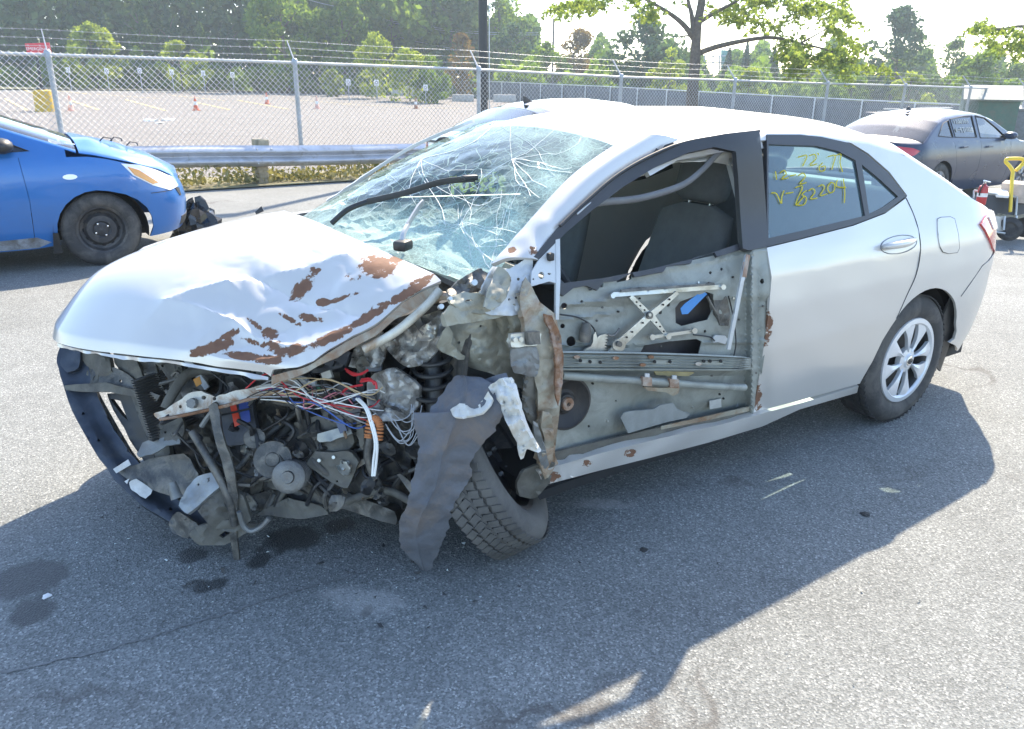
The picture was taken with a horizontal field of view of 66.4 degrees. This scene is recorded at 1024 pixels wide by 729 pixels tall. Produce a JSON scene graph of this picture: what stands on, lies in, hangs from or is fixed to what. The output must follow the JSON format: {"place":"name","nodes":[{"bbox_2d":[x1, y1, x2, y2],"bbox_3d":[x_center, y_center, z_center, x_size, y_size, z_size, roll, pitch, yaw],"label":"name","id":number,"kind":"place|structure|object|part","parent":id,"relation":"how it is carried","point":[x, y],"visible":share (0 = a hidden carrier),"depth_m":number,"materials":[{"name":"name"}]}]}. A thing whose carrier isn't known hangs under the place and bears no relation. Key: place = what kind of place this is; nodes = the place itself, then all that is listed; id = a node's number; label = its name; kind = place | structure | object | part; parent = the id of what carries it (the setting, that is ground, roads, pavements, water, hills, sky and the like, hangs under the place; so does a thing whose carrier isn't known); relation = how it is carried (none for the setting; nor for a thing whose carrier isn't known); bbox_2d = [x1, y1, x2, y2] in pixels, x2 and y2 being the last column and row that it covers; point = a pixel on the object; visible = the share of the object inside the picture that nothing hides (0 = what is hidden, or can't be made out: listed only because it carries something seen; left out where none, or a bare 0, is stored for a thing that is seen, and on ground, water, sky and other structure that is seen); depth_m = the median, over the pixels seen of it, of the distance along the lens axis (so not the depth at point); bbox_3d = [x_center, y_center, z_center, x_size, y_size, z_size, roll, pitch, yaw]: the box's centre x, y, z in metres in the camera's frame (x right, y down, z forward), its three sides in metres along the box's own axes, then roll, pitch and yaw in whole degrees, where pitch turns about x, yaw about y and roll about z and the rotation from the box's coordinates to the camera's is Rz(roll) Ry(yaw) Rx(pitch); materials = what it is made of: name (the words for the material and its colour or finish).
{"place":"outdoors","nodes":[
{"label":"outdoors","id":0,"kind":"place"},
{"bbox_2d":[0,85,451,95],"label":"forest floor","id":1,"kind":"structure","parent":0,"point":[121,88],"depth_m":74.49,"materials":[{"name":"soil"}]},
{"bbox_2d":[62,20,129,89],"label":"rounded tree","id":2,"kind":"object","parent":1,"relation":"on","point":[86,36],"visible":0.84,"depth_m":72.42,"materials":[{"name":"green plant"}]},
{"bbox_2d":[93,8,125,86],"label":"conifer tree","id":3,"kind":"object","parent":1,"relation":"on","point":[103,22],"visible":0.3,"depth_m":77.92,"materials":[{"name":"green plant"}]},
{"bbox_2d":[124,0,169,87],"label":"conifer tree","id":4,"kind":"object","parent":1,"relation":"on","point":[140,21],"visible":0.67,"depth_m":77.98,"materials":[{"name":"green plant"}]},
{"bbox_2d":[153,4,187,86],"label":"conifer tree","id":5,"kind":"object","parent":1,"relation":"on","point":[167,23],"visible":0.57,"depth_m":77.97,"materials":[{"name":"green plant"}]},
{"bbox_2d":[190,22,223,89],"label":"conifer tree","id":6,"kind":"object","parent":1,"relation":"on","point":[202,38],"visible":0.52,"depth_m":76.47,"materials":[{"name":"green plant"}]},
{"bbox_2d":[215,11,248,88],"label":"conifer tree","id":7,"kind":"object","parent":1,"relation":"on","point":[226,35],"visible":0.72,"depth_m":78.38,"materials":[{"name":"green plant"}]},
{"bbox_2d":[241,0,328,92],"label":"columnar tree","id":8,"kind":"object","parent":1,"relation":"on","point":[291,9],"visible":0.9,"depth_m":73.08,"materials":[{"name":"green plant"}]},
{"bbox_2d":[308,0,381,91],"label":"leafy tree","id":9,"kind":"object","parent":1,"relation":"on","point":[352,13],"visible":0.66,"depth_m":74.94,"materials":[{"name":"green plant"}]},
{"bbox_2d":[339,0,453,87],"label":"leafy tree","id":10,"kind":"object","parent":1,"relation":"on","point":[377,13],"visible":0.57,"depth_m":80.05,"materials":[{"name":"green plant"}]},
{"bbox_2d":[413,0,495,79],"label":"leafy tree","id":11,"kind":"object","parent":1,"relation":"on","point":[461,7],"visible":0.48,"depth_m":82.27,"materials":[{"name":"green plant"}]},
{"bbox_2d":[0,45,909,102],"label":"undergrowth","id":12,"kind":"object","parent":1,"relation":"on","point":[760,64],"visible":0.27,"depth_m":75.86,"materials":[{"name":"green plant"}]},
{"bbox_2d":[472,0,531,80],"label":"leafy tree","id":13,"kind":"object","parent":1,"relation":"on","point":[497,24],"visible":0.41,"depth_m":84.65,"materials":[{"name":"green plant"}]},
{"bbox_2d":[488,22,536,81],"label":"leafy tree","id":14,"kind":"object","parent":1,"relation":"on","point":[511,31],"visible":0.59,"depth_m":77.88,"materials":[{"name":"green plant"}]},
{"bbox_2d":[516,40,573,83],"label":"shrub","id":15,"kind":"object","parent":1,"relation":"on","point":[545,48],"visible":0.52,"depth_m":77.16,"materials":[{"name":"green plant"}]},
{"bbox_2d":[598,8,690,88],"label":"leafy tree","id":16,"kind":"object","parent":1,"relation":"on","point":[655,46],"visible":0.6,"depth_m":67.37,"materials":[{"name":"green plant"}]},
{"bbox_2d":[645,46,686,90],"bbox_3d":[12.546,-22.536,62.154,2.814,5.089,3.428,-12,24,-32],"label":"shrub","id":17,"kind":"object","parent":1,"relation":"on","point":[665,65],"visible":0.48,"depth_m":61.79,"materials":[{"name":"green plant"}]},
{"bbox_2d":[731,66,768,95],"bbox_3d":[18.323,-20.934,60.133,2.842,3.768,2.756,9,22,22],"label":"shrub","id":18,"kind":"object","parent":1,"relation":"on","point":[751,75],"visible":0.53,"depth_m":59.49,"materials":[{"name":"green plant"}]},
{"bbox_2d":[760,48,782,88],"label":"conifer tree","id":19,"kind":"object","parent":1,"relation":"on","point":[774,67],"visible":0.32,"depth_m":79.12,"materials":[{"name":"green plant"}]},
{"bbox_2d":[829,75,868,100],"bbox_3d":[26.917,-21.230,62.387,3.274,3.602,3.506,-12,24,-32],"label":"shrub","id":20,"kind":"object","parent":1,"relation":"on","point":[859,79],"visible":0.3,"depth_m":61.83,"materials":[{"name":"green plant"}]},
{"bbox_2d":[855,4,935,102],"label":"leafy tree","id":21,"kind":"object","parent":1,"relation":"on","point":[903,20],"visible":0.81,"depth_m":69.59,"materials":[{"name":"green plant"}]},
{"bbox_2d":[888,70,937,104],"bbox_3d":[29.628,-19.883,58.258,3.433,3.836,3.303,2,20,3],"label":"shrub","id":22,"kind":"object","parent":1,"relation":"on","point":[913,79],"visible":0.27,"depth_m":57.84,"materials":[{"name":"green plant"}]},
{"bbox_2d":[918,35,978,105],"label":"leafy tree","id":23,"kind":"object","parent":1,"relation":"on","point":[954,46],"visible":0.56,"depth_m":75.03,"materials":[{"name":"green plant"}]},
{"bbox_2d":[942,48,1023,105],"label":"leafy tree","id":24,"kind":"object","parent":1,"relation":"on","point":[978,66],"visible":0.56,"depth_m":61.13,"materials":[{"name":"green plant"}]},
{"bbox_2d":[995,53,1023,103],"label":"leafy tree","id":25,"kind":"object","parent":1,"relation":"on","point":[1009,71],"visible":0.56,"depth_m":69.16,"materials":[{"name":"green plant"}]},
{"bbox_2d":[0,91,510,178],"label":"lot","id":26,"kind":"structure","parent":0,"point":[338,124],"depth_m":35.09,"materials":[{"name":"grey asphalt"}]},
{"bbox_2d":[4,98,26,109],"bbox_3d":[-27.796,-14.584,43.669,0.140,0.185,16.088,-13,24,-32],"label":"parking line","id":27,"kind":"object","parent":26,"relation":"on","point":[15,104],"visible":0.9,"depth_m":42.51,"materials":[{"name":"paint"}]},
{"bbox_2d":[25,43,54,111],"bbox_3d":[-21.900,-13.369,36.425,1.045,3.027,0.853,-14,24,-35],"label":"sign","id":28,"kind":"object","parent":26,"relation":"on","point":[35,48],"visible":0.75,"depth_m":36.32,"materials":[{"name":"yellow paint"}]},
{"bbox_2d":[68,95,75,110],"bbox_3d":[-21.228,-12.548,37.557,0.370,0.720,0.370,-12,24,-32],"label":"traffic cone","id":29,"kind":"object","parent":26,"relation":"on","point":[71,106],"visible":0.79,"depth_m":37.51,"materials":[{"name":"plastic"}]},
{"bbox_2d":[104,68,109,91],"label":"parking sign","id":30,"kind":"object","parent":26,"relation":"on","point":[106,70],"visible":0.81,"depth_m":66.00,"materials":[{"name":"white metal"}]},
{"bbox_2d":[137,68,142,91],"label":"parking sign","id":31,"kind":"object","parent":26,"relation":"on","point":[139,70],"visible":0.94,"depth_m":66.00,"materials":[{"name":"white metal"}]},
{"bbox_2d":[169,69,174,93],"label":"parking sign","id":32,"kind":"object","parent":26,"relation":"on","point":[170,71],"visible":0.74,"depth_m":66.00,"materials":[{"name":"white metal"}]},
{"bbox_2d":[193,96,200,110],"bbox_3d":[-16.653,-13.731,41.121,0.370,0.720,0.370,-12,24,-32],"label":"traffic cone","id":33,"kind":"object","parent":26,"relation":"on","point":[196,105],"visible":0.81,"depth_m":41.08,"materials":[{"name":"orange plastic"}]},
{"bbox_2d":[201,70,205,93],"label":"parking sign","id":34,"kind":"object","parent":26,"relation":"on","point":[203,73],"visible":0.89,"depth_m":65.99,"materials":[{"name":"white metal"}]},
{"bbox_2d":[230,72,234,94],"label":"parking sign","id":35,"kind":"object","parent":26,"relation":"on","point":[233,75],"visible":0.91,"depth_m":65.99,"materials":[{"name":"white metal"}]},
{"bbox_2d":[265,93,268,103],"bbox_3d":[-16.088,-17.447,51.269,0.370,0.720,0.370,-12,24,-32],"label":"traffic cone","id":36,"kind":"object","parent":26,"relation":"on","point":[266,100],"visible":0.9,"depth_m":51.22,"materials":[{"name":"plastic"}]},
{"bbox_2d":[314,96,319,108],"bbox_3d":[-11.763,-15.780,47.132,0.370,0.720,0.370,-12,24,-32],"label":"traffic cone","id":37,"kind":"object","parent":26,"relation":"on","point":[317,105],"visible":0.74,"depth_m":47.09,"materials":[{"name":"plastic"}]},
{"bbox_2d":[318,68,344,96],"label":"shrub","id":38,"kind":"object","parent":26,"relation":"on","point":[333,82],"visible":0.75,"depth_m":67.64,"materials":[{"name":"green plant"}]},
{"bbox_2d":[346,79,350,101],"bbox_3d":[-12.153,-20.287,58.219,0.340,1.800,0.086,-1,20,-4],"label":"parking sign","id":39,"kind":"object","parent":26,"relation":"on","point":[348,82],"visible":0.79,"depth_m":58.00,"materials":[{"name":"white metal"}]},
{"bbox_2d":[353,30,392,97],"bbox_3d":[-11.571,-24.940,65.446,3.463,5.611,4.132,-12,24,-32],"label":"shrub","id":40,"kind":"object","parent":26,"relation":"on","point":[372,39],"visible":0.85,"depth_m":64.84,"materials":[{"name":"green plant"}]},
{"bbox_2d":[374,80,378,102],"bbox_3d":[-10.056,-20.236,58.223,0.340,1.824,0.086,-1,20,-4],"label":"parking sign","id":41,"kind":"object","parent":26,"relation":"on","point":[376,83],"visible":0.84,"depth_m":57.99,"materials":[{"name":"white metal"}]},
{"bbox_2d":[391,89,402,95],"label":"concrete block","id":42,"kind":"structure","parent":26,"relation":"on","point":[393,91],"depth_m":74.08,"materials":[{"name":"grey concrete"}]},
{"bbox_2d":[388,46,428,101],"bbox_3d":[-8.092,-22.913,61.823,3.435,4.267,3.904,-1,20,-3],"label":"shrub","id":43,"kind":"object","parent":26,"relation":"on","point":[403,51],"visible":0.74,"depth_m":60.98,"materials":[{"name":"green plant"}]},
{"bbox_2d":[405,87,418,98],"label":"concrete block","id":44,"kind":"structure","parent":26,"relation":"on","point":[412,95],"depth_m":67.09,"materials":[{"name":"grey concrete"}]},
{"bbox_2d":[411,53,451,103],"bbox_3d":[-6.186,-21.847,60.111,3.028,3.892,3.342,-12,24,-32],"label":"shrub","id":45,"kind":"object","parent":26,"relation":"on","point":[430,58],"visible":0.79,"depth_m":59.41,"materials":[{"name":"green plant"}]},
{"bbox_2d":[452,94,473,101],"bbox_3d":[-4.091,-22.231,65.136,1.800,0.615,0.800,-1,20,-4],"label":"concrete block","id":46,"kind":"object","parent":26,"relation":"on","point":[457,98],"depth_m":64.78,"materials":[{"name":"grey concrete"}]},
{"bbox_2d":[478,0,489,111],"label":"lamp post","id":47,"kind":"object","parent":26,"relation":"on","point":[482,25],"visible":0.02,"depth_m":15.64,"materials":[{"name":"black metal"}]},
{"bbox_2d":[493,94,515,101],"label":"concrete block","id":48,"kind":"object","parent":26,"relation":"on","point":[498,97],"depth_m":66.31,"materials":[{"name":"grey concrete"}]},
{"bbox_2d":[539,0,899,105],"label":"honey locust","id":49,"kind":"object","parent":26,"relation":"on","point":[796,54],"visible":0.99,"depth_m":21.76,"materials":[{"name":"green plant"}]},
{"bbox_2d":[865,107,951,116],"bbox_3d":[15.903,-9.182,29.988,4.200,1.315,1.670,-1,20,-4],"label":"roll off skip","id":50,"kind":"object","parent":26,"relation":"on","point":[903,108],"visible":0.16,"depth_m":29.71,"materials":[{"name":"grey metal"}]},
{"bbox_2d":[181,170,381,190],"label":"verge","id":51,"kind":"structure","parent":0,"point":[213,185],"depth_m":12.32,"materials":[{"name":"green plant"}]},
{"bbox_2d":[129,138,425,182],"bbox_3d":[-1.090,-3.682,14.035,23.785,1.291,0.374,-12,24,-32],"label":"guardrail","id":52,"kind":"object","parent":51,"relation":"on","point":[261,154],"visible":0.26,"depth_m":12.19,"materials":[{"name":"metal"}]},
{"bbox_2d":[176,162,399,187],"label":"weeds","id":53,"kind":"object","parent":51,"relation":"on","point":[292,176],"visible":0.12,"depth_m":12.53,"materials":[{"name":"green plant"}]},
{"bbox_2d":[0,27,1023,179],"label":"chain link fence","id":54,"kind":"object","parent":51,"relation":"on","point":[48,55],"visible":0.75,"depth_m":13.28,"materials":[{"name":"metal"}]},
{"bbox_2d":[959,84,1023,131],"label":"dumpster","id":55,"kind":"object","parent":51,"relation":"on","point":[999,104],"visible":0.62,"depth_m":24.05,"materials":[{"name":"metal"}]},
{"bbox_2d":[0,89,1023,728],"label":"ground","id":56,"kind":"structure","parent":0,"point":[924,559],"depth_m":2.56,"materials":[{"name":"grey asphalt"}]},
{"bbox_2d":[42,593,51,599],"bbox_3d":[-1.485,0.740,2.497,0.030,0.009,0.028,-12,24,-32],"label":"white chip","id":57,"kind":"object","parent":56,"relation":"on","point":[46,595],"visible":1,"depth_m":2.49,"materials":[{"name":"white plastic"}]},
{"bbox_2d":[65,67,71,90],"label":"parking sign","id":58,"kind":"object","parent":56,"relation":"on","point":[68,69],"visible":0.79,"depth_m":66.00,"materials":[{"name":"white metal"}]},
{"bbox_2d":[0,115,186,265],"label":"blue hatchback","id":59,"kind":"object","parent":56,"relation":"on","point":[90,200],"visible":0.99,"depth_m":6.70,"materials":[{"name":"paint"}]},
{"bbox_3d":[-4.429,-1.232,6.202,1.046,0.754,0.079,-12,24,-32],"label":"door","id":60,"kind":"part","parent":59,"relation":"part of","materials":[{"name":"blue paint"}]},
{"bbox_3d":[-4.127,-1.802,6.284,0.380,0.185,0.072,-12,24,-32],"label":"side window","id":61,"kind":"part","parent":59,"relation":"part of","materials":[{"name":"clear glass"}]},
{"bbox_2d":[153,39,214,91],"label":"shrub","id":62,"kind":"object","parent":56,"relation":"on","point":[168,46],"visible":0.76,"depth_m":69.62,"materials":[{"name":"green plant"}]},
{"bbox_2d":[0,564,382,672],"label":"pavement crack","id":63,"kind":"object","parent":56,"relation":"on","point":[220,615],"visible":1,"depth_m":2.36,"materials":[{"name":"grey asphalt"}]},
{"bbox_2d":[170,196,221,237],"bbox_3d":[-3.249,-1.530,8.122,0.602,0.438,0.360,-12,24,-32],"label":"plastic wreckage","id":64,"kind":"object","parent":56,"relation":"on","point":[200,214],"visible":0.66,"depth_m":8.05,"materials":[{"name":"black plastic"}]},
{"bbox_2d":[56,506,626,655],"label":"glass crumbs","id":65,"kind":"object","parent":56,"relation":"on","point":[342,561],"visible":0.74,"depth_m":2.67,"materials":[{"name":"clear glass"}]},
{"bbox_2d":[46,494,717,670],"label":"plastic crumbs","id":66,"kind":"object","parent":56,"relation":"on","point":[380,625],"visible":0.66,"depth_m":2.63,"materials":[{"name":"black plastic"}]},
{"bbox_2d":[443,31,476,94],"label":"shrub","id":67,"kind":"object","parent":56,"relation":"on","point":[460,39],"visible":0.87,"depth_m":71.11,"materials":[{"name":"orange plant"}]},
{"bbox_2d":[10,503,1008,720],"bbox_3d":[0.130,0.703,2.633,3.823,0.008,1.298,0,20,-1],"label":"grit","id":68,"kind":"object","parent":56,"relation":"on","point":[536,627],"visible":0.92,"depth_m":2.39,"materials":[{"name":"grey gravel"}]},
{"bbox_2d":[0,0,1021,104],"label":"treeline","id":69,"kind":"object","parent":56,"relation":"on","point":[29,17],"visible":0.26,"depth_m":85.59,"materials":[{"name":"green plant"}]},
{"bbox_2d":[52,106,997,570],"bbox_3d":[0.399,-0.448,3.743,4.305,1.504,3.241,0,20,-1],"label":"wrecked sedan","id":70,"kind":"object","parent":56,"relation":"on","point":[478,338],"visible":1,"depth_m":2.76,"materials":[{"name":"silver metal"}]},
{"bbox_3d":[-0.397,-0.498,4.094,1.075,0.773,0.098,-12,24,-32],"label":"front door","id":71,"kind":"part","parent":70,"relation":"part of","materials":[{"name":"silver metal"}]},
{"bbox_3d":[-0.245,-0.979,3.826,1.180,0.403,0.214,-12,24,-32],"label":"window frame","id":72,"kind":"part","parent":70,"relation":"part of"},
{"bbox_3d":[-0.258,-0.974,3.829,0.860,0.345,0.172,-12,24,-32],"label":"side window","id":73,"kind":"part","parent":70,"relation":"part of","materials":[{"name":"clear glass"}]},
{"bbox_3d":[0.446,-1.127,4.269,0.672,0.331,0.166,-12,24,-32],"label":"side window","id":74,"kind":"part","parent":70,"relation":"part of","materials":[{"name":"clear glass"}]},
{"bbox_3d":[0.523,-0.724,4.640,1.100,0.840,0.133,-12,24,-32],"label":"rear door","id":75,"kind":"part","parent":70,"relation":"part of","materials":[{"name":"silver metal"}]},
{"bbox_3d":[0.564,-1.150,4.339,0.993,0.403,0.214,-12,24,-32],"label":"window frame","id":76,"kind":"part","parent":70,"relation":"part of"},
{"bbox_3d":[0.566,-0.223,2.883,1.346,1.208,0.292,-12,24,-32],"label":"front door","id":77,"kind":"part","parent":70,"relation":"part of","materials":[{"name":"silver metal"}]},
{"bbox_3d":[1.220,-0.726,3.184,0.673,0.332,0.166,-12,24,-32],"label":"side window","id":78,"kind":"part","parent":70,"relation":"part of","materials":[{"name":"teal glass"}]},
{"bbox_3d":[1.651,-1.140,4.250,0.580,0.342,1.412,-12,24,-32],"label":"rear window","id":79,"kind":"part","parent":70,"relation":"part of","materials":[{"name":"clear glass"}]},
{"bbox_3d":[1.326,-0.750,3.253,0.991,0.402,0.213,-12,24,-32],"label":"window frame","id":80,"kind":"part","parent":70,"relation":"part of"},
{"bbox_3d":[1.391,-0.254,3.340,1.031,0.824,0.146,-12,24,-32],"label":"rear door","id":81,"kind":"part","parent":70,"relation":"part of","materials":[{"name":"silver metal"}]},
{"bbox_2d":[425,96,632,150],"bbox_3d":[1.065,-2.801,10.387,4.578,1.442,2.019,-12,24,-32],"label":"white sedan","id":82,"kind":"object","parent":56,"relation":"on","point":[526,106],"visible":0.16,"depth_m":9.64,"materials":[{"name":"paint"}]},
{"bbox_3d":[-0.358,-3.176,10.190,0.420,0.240,0.121,-12,24,-32],"label":"side window","id":83,"kind":"part","parent":82,"relation":"part of","materials":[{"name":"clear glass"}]},
{"bbox_3d":[-0.185,-2.940,9.451,0.710,0.385,1.588,-12,24,-32],"label":"rear window","id":84,"kind":"part","parent":82,"relation":"part of","materials":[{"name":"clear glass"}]},
{"bbox_3d":[0.164,-3.304,10.499,0.700,0.320,0.161,-12,24,-32],"label":"side window","id":85,"kind":"part","parent":82,"relation":"part of","materials":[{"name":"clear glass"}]},
{"bbox_2d":[551,18,554,84],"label":"utility pole","id":86,"kind":"object","parent":56,"relation":"on","point":[553,34],"visible":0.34,"depth_m":85.67,"materials":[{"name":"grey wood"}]},
{"bbox_2d":[553,27,601,83],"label":"leafy tree","id":87,"kind":"object","parent":56,"relation":"on","point":[581,39],"visible":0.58,"depth_m":79.89,"materials":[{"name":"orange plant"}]},
{"bbox_2d":[640,547,647,552],"bbox_3d":[0.468,0.659,2.778,0.028,0.010,0.031,12,23,28],"label":"asphalt crumb","id":88,"kind":"object","parent":56,"relation":"on","point":[643,549],"visible":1,"depth_m":2.77,"materials":[{"name":"black asphalt"}]},
{"bbox_2d":[716,47,737,93],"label":"conifer tree","id":89,"kind":"object","parent":56,"relation":"on","point":[728,60],"visible":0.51,"depth_m":81.08,"materials":[{"name":"green plant"}]},
{"bbox_2d":[452,80,1021,126],"bbox_3d":[9.885,-18.524,55.476,0.135,2.945,57.090,-12,24,-32],"label":"screened fence","id":90,"kind":"object","parent":56,"relation":"on","point":[602,94],"visible":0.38,"depth_m":50.72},
{"bbox_2d":[739,42,753,73],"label":"conifer tree","id":91,"kind":"object","parent":56,"relation":"on","point":[746,61],"visible":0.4,"depth_m":80.89,"materials":[{"name":"green plant"}]},
{"bbox_2d":[860,511,869,516],"bbox_3d":[1.366,0.579,3.026,0.040,0.012,0.034,17,26,38],"label":"asphalt crumb","id":92,"kind":"object","parent":56,"relation":"on","point":[865,513],"visible":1,"depth_m":3.02,"materials":[{"name":"grey asphalt"}]},
{"bbox_2d":[826,106,1023,188],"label":"dark sedan","id":93,"kind":"object","parent":56,"relation":"on","point":[962,149],"visible":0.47,"depth_m":12.57,"materials":[{"name":"grey paint"}]},
{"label":"rear window","id":94,"kind":"part","parent":93,"relation":"part of","materials":[{"name":"grey glass"}]},
{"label":"side window","id":95,"kind":"part","parent":93,"relation":"part of","materials":[{"name":"grey glass"}]},
{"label":"side window","id":96,"kind":"part","parent":93,"relation":"part of","materials":[{"name":"grey glass"}]},
{"bbox_3d":[7.273,-3.206,12.600,0.836,0.789,0.081,-13,24,-32],"label":"door","id":97,"kind":"part","parent":93,"relation":"part of","materials":[{"name":"grey paint"}]},
{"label":"side window","id":98,"kind":"part","parent":93,"relation":"part of","materials":[{"name":"grey glass"}]},
{"bbox_3d":[8.038,-3.370,13.101,1.016,0.772,0.081,-13,24,-32],"label":"door","id":99,"kind":"part","parent":93,"relation":"part of","materials":[{"name":"grey paint"}]},
{"bbox_2d":[958,16,1023,64],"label":"honey locust","id":100,"kind":"object","parent":56,"relation":"on","point":[981,28],"visible":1,"depth_m":19.68,"materials":[{"name":"green plant"}]},
{"bbox_2d":[973,157,1023,240],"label":"garden cart","id":101,"kind":"object","parent":56,"relation":"on","point":[1009,213],"visible":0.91,"depth_m":8.44,"materials":[{"name":"metal"}]},
{"bbox_2d":[976,180,990,204],"bbox_3d":[4.979,-1.818,8.251,0.116,0.258,0.108,6,21,15],"label":"fire extinguisher","id":102,"kind":"object","parent":101,"relation":"on","point":[982,193],"visible":0.88,"depth_m":8.22,"materials":[{"name":"metal"}]},
{"bbox_2d":[988,188,1008,197],"bbox_3d":[5.296,-1.878,8.550,0.220,0.065,0.301,10,22,25],"label":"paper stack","id":103,"kind":"object","parent":101,"relation":"in","point":[1004,194],"visible":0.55,"depth_m":8.50,"materials":[{"name":"white paper"}]},
{"bbox_2d":[1001,180,1023,202],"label":"cardboard box","id":104,"kind":"object","parent":101,"relation":"in","point":[1018,190],"visible":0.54,"depth_m":8.54,"materials":[{"name":"beige cardboard"}]},
{"bbox_2d":[51,0,1023,83],"label":"sky","id":105,"kind":"structure","parent":0,"point":[945,20],"materials":[{"name":"white"}]},
{"bbox_2d":[704,50,733,77],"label":"billboard","id":106,"kind":"object","parent":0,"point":[723,54],"visible":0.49,"depth_m":89.97},
{"bbox_2d":[1014,107,1023,139],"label":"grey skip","id":107,"kind":"object","parent":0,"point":[1019,128],"depth_m":25.34,"materials":[{"name":"grey metal"}]}
]}

